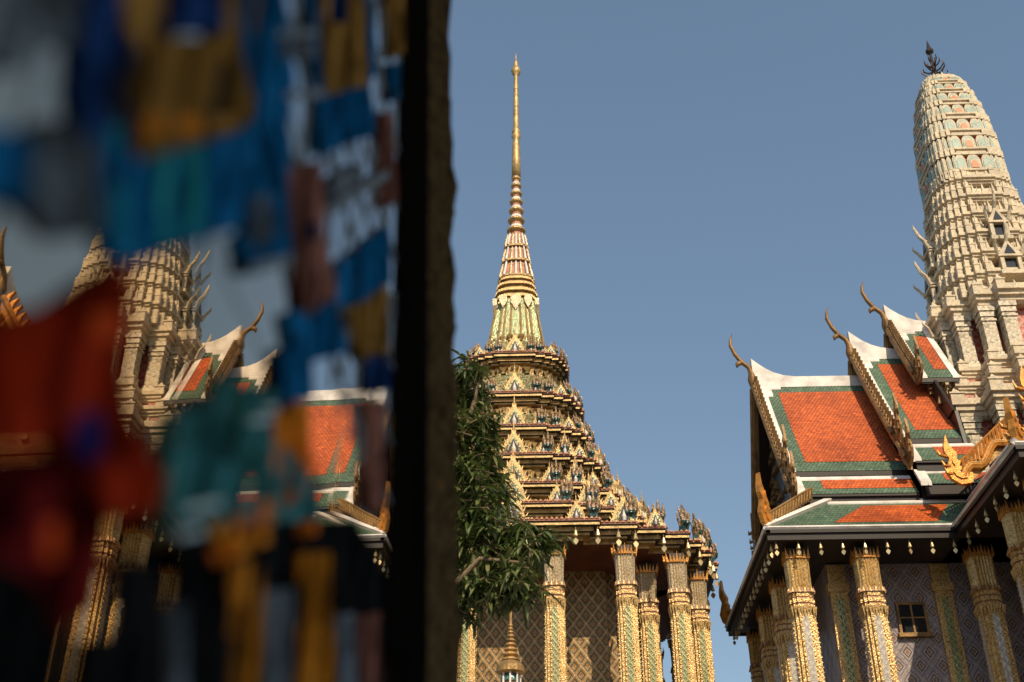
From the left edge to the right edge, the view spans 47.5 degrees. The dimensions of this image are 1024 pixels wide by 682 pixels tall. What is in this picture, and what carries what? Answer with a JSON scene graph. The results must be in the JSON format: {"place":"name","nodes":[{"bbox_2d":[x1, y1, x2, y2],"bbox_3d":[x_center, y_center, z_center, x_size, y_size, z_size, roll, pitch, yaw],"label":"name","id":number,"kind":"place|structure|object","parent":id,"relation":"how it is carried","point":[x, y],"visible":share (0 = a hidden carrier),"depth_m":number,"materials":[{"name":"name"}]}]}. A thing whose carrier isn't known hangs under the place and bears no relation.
{"place":"outdoors","nodes":[
{"label":"outdoors","id":0,"kind":"place"},
{"bbox_2d":[0,0,462,681],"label":"mosaic pier","id":1,"kind":"structure","parent":0,"point":[228,412],"depth_m":1.08,"materials":[{"name":"tile"}]},
{"bbox_2d":[496,609,524,681],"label":"miniature chedi","id":2,"kind":"structure","parent":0,"point":[510,667],"depth_m":23.85,"materials":[{"name":"gold paint"}]},
{"bbox_2d":[453,349,573,639],"bbox_3d":[-1.418,4.621,14.184,4.449,9.899,4.140,-1,-31,2],"label":"mango tree","id":3,"kind":"object","parent":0,"point":[485,527],"visible":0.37,"depth_m":14.56,"materials":[{"name":"green plant"}]},
{"bbox_2d":[459,56,718,681],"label":"spired temple","id":4,"kind":"structure","parent":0,"point":[628,605],"depth_m":37.20,"materials":[{"name":"gold paint"}]},
{"bbox_2d":[573,527,578,543],"bbox_3d":[1.925,5.879,35.165,0.149,0.576,0.149,12,-33,-19],"label":"wind bell","id":5,"kind":"object","parent":4,"relation":"hanging from","point":[575,540],"visible":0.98,"depth_m":35.13,"materials":[{"name":"gold metal"}]},
{"bbox_2d":[596,526,600,543],"bbox_3d":[2.592,5.866,35.143,0.149,0.576,0.149,8,-32,-14],"label":"wind bell","id":6,"kind":"object","parent":4,"relation":"hanging from","point":[598,540],"visible":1,"depth_m":35.10,"materials":[{"name":"gold metal"}]},
{"bbox_2d":[616,528,620,545],"bbox_3d":[3.231,5.946,35.277,0.149,0.576,0.149,16,-35,-25],"label":"wind bell","id":7,"kind":"object","parent":4,"relation":"hanging from","point":[618,541],"visible":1,"depth_m":35.23,"materials":[{"name":"gold metal"}]},
{"bbox_2d":[633,530,638,547],"bbox_3d":[3.760,6.018,35.397,0.149,0.576,0.149,24,-38,-34],"label":"wind bell","id":8,"kind":"object","parent":4,"relation":"hanging from","point":[635,543],"visible":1,"depth_m":35.34,"materials":[{"name":"gold metal"}]},
{"bbox_2d":[662,535,666,551],"bbox_3d":[4.660,6.211,35.717,0.149,0.576,0.149,7,-32,-11],"label":"wind bell","id":9,"kind":"object","parent":4,"relation":"hanging from","point":[664,548],"visible":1,"depth_m":35.69,"materials":[{"name":"gold metal"}]},
{"bbox_2d":[686,540,690,556],"bbox_3d":[5.458,6.423,36.070,0.149,0.576,0.149,-1,-31,1],"label":"wind bell","id":10,"kind":"object","parent":4,"relation":"hanging from","point":[688,548],"visible":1,"depth_m":36.02,"materials":[{"name":"gold metal"}]},
{"bbox_2d":[698,548,702,565],"bbox_3d":[5.930,6.816,36.725,0.149,0.576,0.149,-9,-32,15],"label":"wind bell","id":11,"kind":"object","parent":4,"relation":"hanging from","point":[700,561],"visible":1,"depth_m":36.67,"materials":[{"name":"gold metal"}]},
{"bbox_2d":[708,558,712,574],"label":"wind bell","id":12,"kind":"object","parent":4,"relation":"hanging from","point":[710,571],"visible":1,"depth_m":37.43,"materials":[{"name":"gold metal"}]},
{"bbox_2d":[711,584,715,598],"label":"wind bell","id":13,"kind":"object","parent":4,"relation":"hanging from","point":[712,594],"visible":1,"depth_m":39.40,"materials":[{"name":"gold metal"}]},
{"bbox_2d":[712,566,716,579],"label":"wind bell","id":14,"kind":"object","parent":4,"relation":"hanging from","point":[714,575],"visible":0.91,"depth_m":37.77,"materials":[{"name":"gold metal"}]},
{"bbox_2d":[715,573,718,586],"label":"wind bell","id":15,"kind":"object","parent":4,"relation":"hanging from","point":[717,582],"visible":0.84,"depth_m":38.39,"materials":[{"name":"gold metal"}]},
{"bbox_2d":[448,0,1023,681],"label":"sky","id":16,"kind":"structure","parent":0,"point":[696,175],"materials":[{"name":"blue"}]},
{"bbox_2d":[719,42,1023,681],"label":"cross shaped pavilion","id":17,"kind":"structure","parent":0,"point":[912,431],"depth_m":34.15,"materials":[{"name":"beige stone"}]},
{"bbox_2d":[763,559,767,571],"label":"wind bell","id":18,"kind":"object","parent":17,"relation":"hanging from","point":[765,568],"visible":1,"depth_m":32.59,"materials":[{"name":"gold metal"}]},
{"bbox_2d":[767,551,770,564],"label":"wind bell","id":19,"kind":"object","parent":17,"relation":"hanging from","point":[768,561],"visible":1,"depth_m":32.10,"materials":[{"name":"gold metal"}]},
{"bbox_2d":[770,544,773,557],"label":"wind bell","id":20,"kind":"object","parent":17,"relation":"hanging from","point":[771,551],"visible":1,"depth_m":31.59,"materials":[{"name":"gold metal"}]},
{"bbox_2d":[775,542,778,555],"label":"wind bell","id":21,"kind":"object","parent":17,"relation":"hanging from","point":[776,549],"visible":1,"depth_m":31.46,"materials":[{"name":"gold metal"}]},
{"bbox_2d":[797,541,800,555],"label":"wind bell","id":22,"kind":"object","parent":17,"relation":"hanging from","point":[799,551],"visible":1,"depth_m":31.44,"materials":[{"name":"gold metal"}]},
{"bbox_2d":[819,543,823,554],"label":"wind bell","id":23,"kind":"object","parent":17,"relation":"hanging from","point":[821,551],"visible":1,"depth_m":31.42,"materials":[{"name":"gold metal"}]},
{"bbox_2d":[841,542,845,554],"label":"wind bell","id":24,"kind":"object","parent":17,"relation":"hanging from","point":[843,550],"visible":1,"depth_m":31.40,"materials":[{"name":"gold metal"}]},
{"bbox_2d":[863,541,867,554],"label":"wind bell","id":25,"kind":"object","parent":17,"relation":"hanging from","point":[865,550],"visible":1,"depth_m":31.39,"materials":[{"name":"gold metal"}]},
{"bbox_2d":[886,540,890,553],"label":"wind bell","id":26,"kind":"object","parent":17,"relation":"hanging from","point":[887,550],"visible":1,"depth_m":31.36,"materials":[{"name":"gold metal"}]},
{"bbox_2d":[908,542,911,553],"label":"wind bell","id":27,"kind":"object","parent":17,"relation":"hanging from","point":[909,546],"visible":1,"depth_m":31.35,"materials":[{"name":"gold metal"}]},
{"bbox_2d":[894,602,933,637],"bbox_3d":[11.107,7.710,32.257,0.930,0.990,0.148,-1,-31,2],"label":"window","id":28,"kind":"structure","parent":17,"relation":"in","point":[912,617],"depth_m":32.27,"materials":[{"name":"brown wood"}]},
{"bbox_2d":[930,541,934,553],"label":"wind bell","id":29,"kind":"object","parent":17,"relation":"hanging from","point":[932,549],"visible":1,"depth_m":31.33,"materials":[{"name":"gold metal"}]},
{"bbox_2d":[953,539,957,552],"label":"wind bell","id":30,"kind":"object","parent":17,"relation":"hanging from","point":[955,550],"visible":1,"depth_m":31.30,"materials":[{"name":"gold metal"}]},
{"bbox_2d":[967,531,970,543],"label":"wind bell","id":31,"kind":"object","parent":17,"relation":"hanging from","point":[969,540],"visible":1,"depth_m":30.75,"materials":[{"name":"gold metal"}]},
{"bbox_2d":[975,519,979,533],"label":"wind bell","id":32,"kind":"object","parent":17,"relation":"hanging from","point":[977,529],"visible":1,"depth_m":30.12,"materials":[{"name":"gold metal"}]},
{"bbox_2d":[984,508,988,522],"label":"wind bell","id":33,"kind":"object","parent":17,"relation":"hanging from","point":[986,518],"visible":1,"depth_m":29.47,"materials":[{"name":"gold metal"}]},
{"bbox_2d":[993,498,997,510],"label":"wind bell","id":34,"kind":"object","parent":17,"relation":"hanging from","point":[995,503],"visible":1,"depth_m":28.84,"materials":[{"name":"gold metal"}]},
{"bbox_2d":[1003,484,1008,498],"bbox_3d":[11.949,3.646,28.212,0.106,0.410,0.106,17,-35,-26],"label":"wind bell","id":35,"kind":"object","parent":17,"relation":"hanging from","point":[1006,495],"visible":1,"depth_m":28.18,"materials":[{"name":"gold metal"}]},
{"bbox_2d":[1013,473,1018,486],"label":"wind bell","id":36,"kind":"object","parent":17,"relation":"hanging from","point":[1016,482],"visible":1,"depth_m":27.54,"materials":[{"name":"gold metal"}]}
]}

